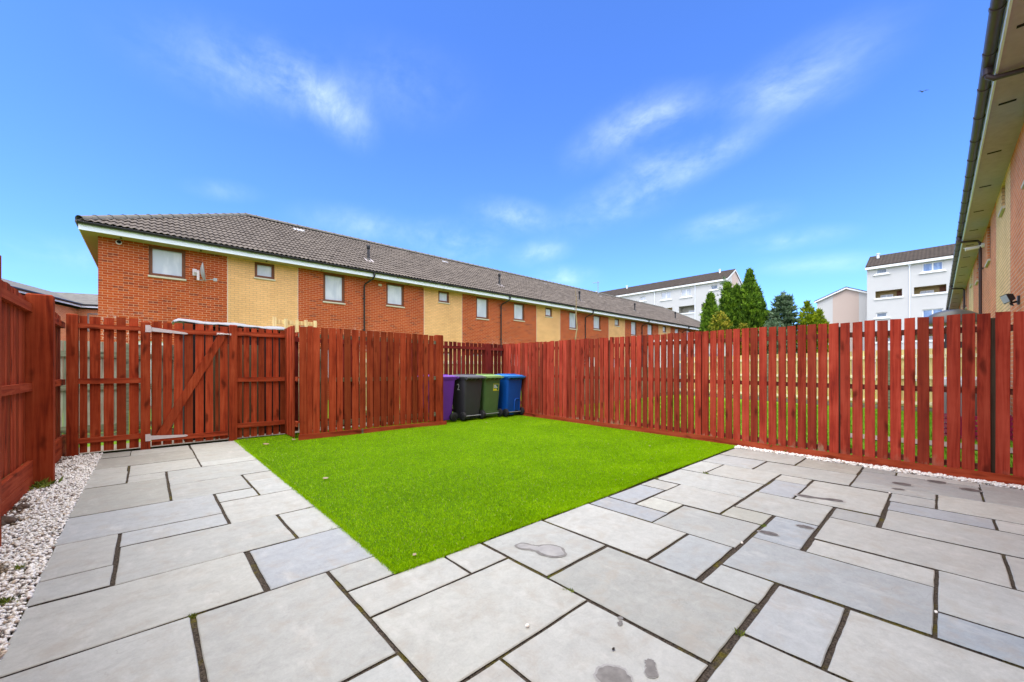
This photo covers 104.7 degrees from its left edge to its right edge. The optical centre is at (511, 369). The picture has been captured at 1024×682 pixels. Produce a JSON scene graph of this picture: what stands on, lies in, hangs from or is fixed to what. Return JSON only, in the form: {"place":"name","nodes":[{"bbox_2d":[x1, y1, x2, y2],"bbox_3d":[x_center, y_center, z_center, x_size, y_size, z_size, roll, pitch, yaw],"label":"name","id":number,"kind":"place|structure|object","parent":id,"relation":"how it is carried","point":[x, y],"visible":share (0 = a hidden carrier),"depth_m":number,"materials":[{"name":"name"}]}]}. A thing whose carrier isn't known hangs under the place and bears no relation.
{"place":"outdoors","nodes":[
{"label":"outdoors","id":0,"kind":"place"},
{"bbox_2d":[1,278,97,340],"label":"terraced house","id":1,"kind":"structure","parent":0,"point":[80,304],"depth_m":25.64,"materials":[{"name":"grey brick"}]},
{"bbox_2d":[87,313,97,331],"bbox_3d":[-27.493,-3.110,26.085,0.750,1.200,0.065,0,0,-23],"label":"window","id":2,"kind":"structure","parent":1,"relation":"in","point":[87,313],"depth_m":25.93,"materials":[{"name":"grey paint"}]},
{"bbox_2d":[79,422,393,453],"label":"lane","id":3,"kind":"structure","parent":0,"point":[102,447],"depth_m":6.54,"materials":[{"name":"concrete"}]},
{"bbox_2d":[183,325,279,440],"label":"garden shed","id":4,"kind":"structure","parent":3,"relation":"on","point":[228,382],"depth_m":7.14,"materials":[{"name":"brown wood"}]},
{"bbox_2d":[172,318,284,330],"bbox_3d":[-5.331,-0.803,7.522,1.720,0.141,1.050,0,0,-43],"label":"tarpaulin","id":5,"kind":"object","parent":4,"relation":"on","point":[194,322],"visible":0.67,"depth_m":7.19,"materials":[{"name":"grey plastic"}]},
{"bbox_2d":[213,344,258,438],"bbox_3d":[-5.067,0.390,7.205,0.800,1.700,0.026,0,0,-43],"label":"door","id":6,"kind":"structure","parent":4,"relation":"in","point":[228,344],"depth_m":7.14,"materials":[{"name":"brown wood"}]},
{"bbox_2d":[87,412,452,446],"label":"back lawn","id":7,"kind":"structure","parent":0,"point":[102,443],"depth_m":6.75,"materials":[{"name":"green plant"}]},
{"bbox_2d":[55,340,128,443],"bbox_3d":[-7.272,0.425,6.464,1.450,1.830,0.142,0,0,-43],"label":"timber fence","id":8,"kind":"object","parent":7,"relation":"on","point":[63,388],"visible":0.11,"depth_m":6.73,"materials":[{"name":"beige wood"}]},
{"bbox_2d":[139,344,320,438],"bbox_3d":[-5.540,0.435,8.126,3.230,1.811,0.143,0,0,-43],"label":"timber fence","id":9,"kind":"object","parent":7,"relation":"on","point":[172,387],"visible":0.06,"depth_m":7.23,"materials":[{"name":"brown wood"}]},
{"bbox_2d":[273,316,316,420],"bbox_3d":[-4.698,0.060,8.588,0.860,2.360,0.082,0,0,-39],"label":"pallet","id":10,"kind":"object","parent":7,"relation":"on","point":[296,322],"visible":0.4,"depth_m":8.57,"materials":[{"name":"beige wood"}]},
{"bbox_2d":[359,352,497,414],"bbox_3d":[-2.190,0.445,11.345,5.740,1.790,0.143,0,0,-43],"label":"timber fence","id":11,"kind":"object","parent":7,"relation":"on","point":[448,370],"visible":0.05,"depth_m":11.94,"materials":[{"name":"brown wood"}]},
{"bbox_2d":[660,340,724,390],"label":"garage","id":12,"kind":"structure","parent":7,"relation":"on","point":[687,355],"depth_m":21.30,"materials":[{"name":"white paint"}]},
{"bbox_2d":[673,354,709,390],"bbox_3d":[9.831,0.165,21.187,2.400,2.050,0.028,0,0,9],"label":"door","id":13,"kind":"structure","parent":12,"relation":"in","point":[673,354],"depth_m":21.30,"materials":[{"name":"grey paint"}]},
{"bbox_2d":[697,291,721,330],"bbox_3d":[13.084,-1.979,25.925,1.977,6.461,2.265,0,0,-43],"label":"cypress tree","id":14,"kind":"object","parent":7,"relation":"on","point":[709,308],"visible":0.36,"depth_m":25.81,"materials":[{"name":"green plant"}]},
{"bbox_2d":[707,310,733,338],"bbox_3d":[12.858,-1.219,24.570,2.147,4.939,2.094,0,0,-43],"label":"golden shrub","id":15,"kind":"object","parent":7,"relation":"on","point":[719,317],"visible":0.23,"depth_m":24.25,"materials":[{"name":"yellow plant"}]},
{"bbox_2d":[717,281,742,344],"bbox_3d":[15.389,-2.499,27.516,2.770,7.499,2.345,0,0,3],"label":"cypress tree","id":16,"kind":"object","parent":7,"relation":"on","point":[729,304],"visible":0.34,"depth_m":27.16,"materials":[{"name":"green plant"}]},
{"bbox_2d":[3,381,916,572],"bbox_3d":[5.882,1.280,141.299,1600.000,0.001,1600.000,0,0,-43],"label":"ground","id":17,"kind":"structure","parent":0,"point":[188,444],"depth_m":6.30,"materials":[{"name":"grey stone"}]},
{"bbox_2d":[0,255,65,546],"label":"picket fence","id":18,"kind":"object","parent":17,"relation":"on","point":[32,449],"visible":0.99,"depth_m":3.98,"materials":[{"name":"red wood"}]},
{"bbox_2d":[0,469,83,613],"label":"soil strip","id":19,"kind":"object","parent":17,"relation":"on","point":[29,546],"depth_m":2.74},
{"bbox_2d":[0,452,102,660],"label":"white gravel","id":20,"kind":"structure","parent":19,"relation":"on","point":[78,470],"depth_m":2.88,"materials":[{"name":"white gravel"}]},
{"bbox_2d":[1,515,16,525],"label":"rock","id":21,"kind":"object","parent":20,"relation":"on","point":[5,520],"visible":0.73,"depth_m":3.02,"materials":[{"name":"brown stone"}]},
{"bbox_2d":[0,595,20,604],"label":"weed","id":22,"kind":"object","parent":20,"relation":"on","point":[4,600],"visible":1,"depth_m":2.01,"materials":[{"name":"green plant"}]},
{"bbox_2d":[14,563,24,569],"bbox_3d":[-2.930,1.165,2.349,0.053,0.039,0.092,0,0,-43],"label":"weed","id":23,"kind":"object","parent":20,"relation":"on","point":[18,567],"visible":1,"depth_m":2.35,"materials":[{"name":"green plant"}]},
{"bbox_2d":[13,504,29,510],"bbox_3d":[-4.174,1.172,3.361,0.092,0.064,0.072,0,0,-43],"label":"rock","id":24,"kind":"object","parent":20,"relation":"on","point":[20,507],"visible":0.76,"depth_m":3.35,"materials":[{"name":"brown stone"}]},
{"bbox_2d":[29,476,63,490],"bbox_3d":[-4.745,1.135,4.005,0.257,0.109,0.236,0,0,-43],"label":"weed","id":25,"kind":"object","parent":20,"relation":"on","point":[43,483],"visible":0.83,"depth_m":4.00,"materials":[{"name":"green plant"}]},
{"bbox_2d":[66,313,149,456],"bbox_3d":[-5.792,0.261,5.705,0.847,2.058,0.120,0,0,-43],"label":"picket fence","id":26,"kind":"object","parent":17,"relation":"on","point":[77,439],"visible":0.94,"depth_m":5.67,"materials":[{"name":"red wood"}]},
{"bbox_2d":[145,321,230,445],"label":"garden gate","id":27,"kind":"structure","parent":26,"relation":"attached to","point":[182,398],"depth_m":6.29,"materials":[{"name":"wood"}]},
{"bbox_2d":[229,325,284,440],"bbox_3d":[-4.450,0.268,6.933,0.840,2.045,0.100,0,0,-43],"label":"picket fence","id":28,"kind":"object","parent":17,"relation":"on","point":[236,380],"visible":0.98,"depth_m":6.90,"materials":[{"name":"red wood"}]},
{"bbox_2d":[75,212,700,366],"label":"terraced house","id":29,"kind":"structure","parent":17,"relation":"on","point":[263,270],"depth_m":16.58,"materials":[{"name":"red brick"}]},
{"bbox_2d":[148,245,185,280],"bbox_3d":[-11.194,-3.453,12.846,0.940,1.015,0.155,0,0,-43],"label":"window","id":30,"kind":"structure","parent":29,"relation":"in","point":[166,263],"depth_m":12.86,"materials":[{"name":"white glass"}]},
{"bbox_2d":[193,262,216,281],"bbox_3d":[-10.290,-3.249,13.224,0.754,0.622,0.432,0,0,23],"label":"satellite dish","id":31,"kind":"object","parent":29,"relation":"attached to","point":[196,272],"visible":1,"depth_m":13.09,"materials":[{"name":"metal"}]},
{"bbox_2d":[254,262,275,280],"bbox_3d":[-9.192,-3.648,14.687,0.680,0.625,0.155,0,0,-43],"label":"window","id":32,"kind":"structure","parent":29,"relation":"in","point":[263,271],"depth_m":14.70,"materials":[{"name":"white glass"}]},
{"bbox_2d":[323,272,345,304],"bbox_3d":[-7.371,-3.348,16.363,0.890,1.225,0.155,0,0,-43],"label":"window","id":33,"kind":"structure","parent":29,"relation":"in","point":[333,284],"depth_m":16.39,"materials":[{"name":"white glass"}]},
{"bbox_2d":[386,282,404,307],"bbox_3d":[-5.384,-3.418,18.191,0.910,1.085,0.155,0,0,-43],"label":"window","id":34,"kind":"structure","parent":29,"relation":"in","point":[394,292],"depth_m":18.22,"materials":[{"name":"white glass"}]},
{"bbox_2d":[438,291,449,303],"bbox_3d":[-3.460,-3.648,19.962,0.680,0.625,0.155,0,0,-43],"label":"window","id":35,"kind":"structure","parent":29,"relation":"in","point":[443,297],"depth_m":19.98,"materials":[{"name":"white glass"}]},
{"bbox_2d":[476,297,488,319],"bbox_3d":[-1.638,-3.348,21.638,0.890,1.225,0.155,0,0,-43],"label":"window","id":36,"kind":"structure","parent":29,"relation":"in","point":[481,303],"depth_m":21.67,"materials":[{"name":"white glass"}]},
{"bbox_2d":[513,303,524,321],"bbox_3d":[0.400,-3.418,23.513,0.910,1.085,0.155,0,0,-43],"label":"window","id":37,"kind":"structure","parent":29,"relation":"in","point":[518,307],"depth_m":23.56,"materials":[{"name":"white glass"}]},
{"bbox_2d":[545,307,552,317],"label":"window","id":38,"kind":"structure","parent":29,"relation":"in","point":[548,311],"depth_m":25.36,"materials":[{"name":"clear glass"}]},
{"bbox_2d":[569,311,575,329],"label":"window","id":39,"kind":"structure","parent":29,"relation":"in","point":[572,315],"depth_m":27.01,"materials":[{"name":"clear glass"}]},
{"bbox_2d":[593,315,600,330],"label":"window","id":40,"kind":"structure","parent":29,"relation":"in","point":[596,318],"depth_m":28.89,"materials":[{"name":"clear glass"}]},
{"bbox_2d":[615,318,619,326],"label":"window","id":41,"kind":"structure","parent":29,"relation":"in","point":[616,320],"depth_m":30.66,"materials":[{"name":"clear glass"}]},
{"bbox_2d":[631,321,635,335],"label":"window","id":42,"kind":"structure","parent":29,"relation":"in","point":[633,324],"depth_m":32.35,"materials":[{"name":"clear glass"}]},
{"bbox_2d":[648,324,651,334],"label":"window","id":43,"kind":"structure","parent":29,"relation":"in","point":[649,325],"depth_m":34.16,"materials":[{"name":"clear glass"}]},
{"bbox_2d":[295,332,503,430],"bbox_3d":[-2.155,0.292,9.153,5.322,1.995,0.110,0,0,-43],"label":"picket fence","id":44,"kind":"object","parent":17,"relation":"on","point":[487,357],"visible":0.18,"depth_m":9.87,"materials":[{"name":"red wood"}]},
{"bbox_2d":[595,269,741,321],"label":"flats block","id":45,"kind":"structure","parent":17,"relation":"on","point":[686,296],"depth_m":66.74,"materials":[{"name":"white paint"}]},
{"bbox_2d":[660,291,671,300],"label":"window","id":46,"kind":"structure","parent":45,"relation":"in","point":[665,295],"depth_m":68.55,"materials":[{"name":"white glass"}]},
{"bbox_2d":[679,288,691,298],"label":"window","id":47,"kind":"structure","parent":45,"relation":"in","point":[685,293],"depth_m":66.00,"materials":[{"name":"white glass"}]},
{"bbox_2d":[709,285,717,290],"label":"window","id":48,"kind":"structure","parent":45,"relation":"in","point":[714,287],"depth_m":62.73,"materials":[{"name":"white paint"}]},
{"bbox_2d":[717,275,726,309],"bbox_3d":[15.827,-2.840,28.890,3.158,8.182,2.427,0,0,24],"label":"larch tree","id":49,"kind":"object","parent":17,"relation":"on","point":[723,282],"visible":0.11,"depth_m":28.97,"materials":[{"name":"green plant"}]},
{"bbox_2d":[737,267,769,354],"bbox_3d":[16.457,-2.890,26.982,3.391,8.282,2.607,0,0,-20],"label":"cypress tree","id":50,"kind":"object","parent":17,"relation":"on","point":[754,310],"visible":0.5,"depth_m":26.58,"materials":[{"name":"green plant"}]},
{"bbox_2d":[767,290,806,381],"bbox_3d":[17.972,-2.000,26.039,3.942,6.503,4.025,0,0,24],"label":"spruce tree","id":51,"kind":"object","parent":17,"relation":"on","point":[784,309],"visible":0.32,"depth_m":25.61,"materials":[{"name":"green plant"}]},
{"bbox_2d":[787,299,831,382],"bbox_3d":[18.853,-1.602,25.104,3.006,5.707,2.430,0,0,13],"label":"cypress tree","id":52,"kind":"object","parent":17,"relation":"on","point":[812,316],"visible":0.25,"depth_m":24.77,"materials":[{"name":"green plant"}]},
{"bbox_2d":[865,244,954,380],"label":"flats block","id":53,"kind":"structure","parent":17,"relation":"on","point":[908,284],"depth_m":45.41,"materials":[{"name":"white paint"}]},
{"bbox_2d":[873,268,889,275],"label":"window","id":54,"kind":"structure","parent":53,"relation":"in","point":[883,271],"depth_m":46.94,"materials":[{"name":"white paint"}]},
{"bbox_2d":[874,312,888,318],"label":"window","id":55,"kind":"structure","parent":53,"relation":"in","point":[883,315],"depth_m":46.92,"materials":[{"name":"white paint"}]},
{"bbox_2d":[922,308,942,316],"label":"window","id":56,"kind":"structure","parent":53,"relation":"in","point":[925,313],"depth_m":44.12,"materials":[{"name":"blue glass"}]},
{"bbox_2d":[920,261,946,273],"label":"window","id":57,"kind":"structure","parent":53,"relation":"in","point":[932,267],"depth_m":43.89,"materials":[{"name":"white glass"}]},
{"bbox_2d":[946,0,1023,437],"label":"terraced house","id":58,"kind":"structure","parent":17,"relation":"on","point":[991,272],"depth_m":7.03,"materials":[{"name":"beige brick"}]},
{"bbox_2d":[963,243,984,250],"bbox_3d":[13.225,-3.507,11.325,0.129,0.163,0.400,0,0,-43],"label":"security camera","id":59,"kind":"object","parent":58,"relation":"attached to","point":[974,247],"visible":1,"depth_m":11.29,"materials":[{"name":"white paint"}]},
{"bbox_2d":[985,258,990,267],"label":"window","id":60,"kind":"structure","parent":58,"relation":"in","point":[988,260],"depth_m":10.18,"materials":[{"name":"glass"}]},
{"bbox_2d":[998,205,1004,217],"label":"window","id":61,"kind":"structure","parent":58,"relation":"in","point":[1002,209],"depth_m":7.94,"materials":[{"name":"glass"}]},
{"bbox_2d":[1000,294,1019,305],"bbox_3d":[8.147,-1.139,6.466,0.175,0.198,0.205,0,0,-43],"label":"floodlight","id":62,"kind":"object","parent":58,"relation":"attached to","point":[1007,298],"visible":1,"depth_m":6.43,"materials":[{"name":"black plastic"}]},
{"bbox_2d":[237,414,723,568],"bbox_3d":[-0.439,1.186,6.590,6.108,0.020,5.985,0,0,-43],"label":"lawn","id":63,"kind":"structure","parent":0,"point":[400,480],"depth_m":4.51,"materials":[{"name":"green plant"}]},
{"bbox_2d":[284,326,446,440],"bbox_3d":[-2.809,0.264,7.911,2.921,2.052,0.944,0,0,-43],"label":"picket fence","id":64,"kind":"object","parent":63,"relation":"on","point":[405,378],"visible":0.98,"depth_m":7.32,"materials":[{"name":"red wood"}]},
{"bbox_2d":[428,374,458,420],"bbox_3d":[-1.692,0.639,9.028,0.815,1.066,0.638,0,0,-43],"label":"wheelie bin","id":65,"kind":"object","parent":63,"relation":"on","point":[448,387],"visible":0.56,"depth_m":8.92,"materials":[{"name":"plastic"}]},
{"bbox_2d":[453,374,485,420],"bbox_3d":[-1.089,0.639,9.424,0.638,1.066,0.815,0,0,-43],"label":"wheelie bin","id":66,"kind":"object","parent":63,"relation":"on","point":[467,396],"visible":0.97,"depth_m":9.21,"materials":[{"name":"plastic"}]},
{"bbox_2d":[476,374,503,416],"bbox_3d":[-0.674,0.639,9.874,0.638,1.066,0.815,0,0,-43],"label":"wheelie bin","id":67,"kind":"object","parent":63,"relation":"on","point":[489,394],"visible":0.75,"depth_m":9.64,"materials":[{"name":"plastic"}]},
{"bbox_2d":[494,374,524,416],"bbox_3d":[-0.124,0.639,10.244,0.638,1.066,0.815,0,0,-43],"label":"wheelie bin","id":68,"kind":"object","parent":63,"relation":"on","point":[509,395],"visible":0.89,"depth_m":10.01,"materials":[{"name":"plastic"}]},
{"bbox_2d":[233,414,736,573],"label":"artificial grass","id":69,"kind":"structure","parent":0,"point":[713,448],"depth_m":4.53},
{"bbox_2d":[0,0,990,323],"label":"sky","id":70,"kind":"structure","parent":0,"point":[615,144],"materials":[{"name":"blue"}]},
{"bbox_2d":[0,441,1023,681],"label":"patio","id":71,"kind":"structure","parent":0,"point":[833,572],"depth_m":2.16,"materials":[{"name":"grey stone"}]},
{"bbox_2d":[734,627,748,637],"bbox_3d":[1.032,1.186,1.790,0.062,0.032,0.076,0,0,-43],"label":"weed","id":72,"kind":"object","parent":71,"relation":"on","point":[736,632],"visible":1,"depth_m":1.79,"materials":[{"name":"green plant"}]},
{"bbox_2d":[554,389,1012,474],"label":"neighbour lawn","id":73,"kind":"structure","parent":0,"point":[976,451],"depth_m":8.63,"materials":[{"name":"green plant"}]},
{"bbox_2d":[574,290,577,339],"bbox_3d":[2.360,-0.885,14.620,0.247,4.252,0.092,0,0,-43],"label":"sapling","id":74,"kind":"object","parent":73,"relation":"on","point":[576,318],"visible":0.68,"depth_m":14.63,"materials":[{"name":"plant"}]},
{"bbox_2d":[554,366,673,407],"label":"timber fence","id":75,"kind":"object","parent":73,"relation":"on","point":[619,383],"visible":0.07,"depth_m":16.09,"materials":[{"name":"brown wood"}]},
{"bbox_2d":[737,322,749,353],"bbox_3d":[14.271,-0.859,24.514,1.355,4.221,1.333,0,0,-16],"label":"golden shrub","id":76,"kind":"object","parent":73,"relation":"on","point":[741,325],"visible":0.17,"depth_m":24.43,"materials":[{"name":"green plant"}]},
{"bbox_2d":[503,311,1023,485],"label":"picket fence","id":77,"kind":"object","parent":73,"relation":"on","point":[532,363],"visible":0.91,"depth_m":5.38,"materials":[{"name":"red wood"}]},
{"bbox_2d":[758,319,797,381],"bbox_3d":[15.909,-0.921,23.967,2.780,4.344,2.484,0,0,15],"label":"juniper shrub","id":78,"kind":"object","parent":73,"relation":"on","point":[773,323],"visible":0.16,"depth_m":23.73,"materials":[{"name":"green plant"}]},
{"bbox_2d":[680,347,976,412],"bbox_3d":[10.377,0.360,15.090,0.143,1.961,10.255,0,0,-23],"label":"timber fence","id":79,"kind":"object","parent":73,"relation":"on","point":[930,373],"visible":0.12,"depth_m":12.81,"materials":[{"name":"brown wood"}]},
{"bbox_2d":[928,309,978,347],"bbox_3d":[8.904,0.013,8.000,0.860,2.455,0.860,0,0,-43],"label":"patio heater","id":80,"kind":"object","parent":73,"relation":"on","point":[944,313],"visible":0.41,"depth_m":7.86,"materials":[{"name":"metal"}]},
{"bbox_2d":[944,377,976,432],"bbox_3d":[8.533,0.690,7.450,0.820,1.100,0.520,0,0,-23],"label":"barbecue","id":81,"kind":"object","parent":73,"relation":"on","point":[945,396],"visible":0.08,"depth_m":7.33,"materials":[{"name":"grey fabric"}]},
{"bbox_2d":[944,413,976,440],"bbox_3d":[8.046,1.022,7.100,0.344,0.419,0.504,0,0,30],"label":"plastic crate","id":82,"kind":"object","parent":73,"relation":"on","point":[945,424],"visible":0.06,"depth_m":7.19,"materials":[{"name":"purple plastic"}]},
{"bbox_2d":[1010,415,1012,440],"bbox_3d":[8.790,1.022,6.950,0.344,0.419,0.504,0,0,36],"label":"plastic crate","id":83,"kind":"object","parent":73,"relation":"on","point":[1011,428],"visible":0.02,"depth_m":6.80,"materials":[{"name":"purple plastic"}]},
{"bbox_2d":[814,287,866,351],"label":"gabled building","id":84,"kind":"structure","parent":0,"point":[845,305],"depth_m":53.85,"materials":[{"name":"white paint"}]},
{"bbox_2d":[850,433,1012,452],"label":"path","id":85,"kind":"structure","parent":0,"point":[945,444],"depth_m":6.63,"materials":[{"name":"concrete"}]},
{"label":"soil strip","id":86,"kind":"structure","parent":0,"visible":0},
{"bbox_2d":[734,445,1023,489],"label":"white gravel","id":87,"kind":"structure","parent":86,"relation":"on","point":[937,475],"depth_m":4.69,"materials":[{"name":"white gravel"}]}
]}

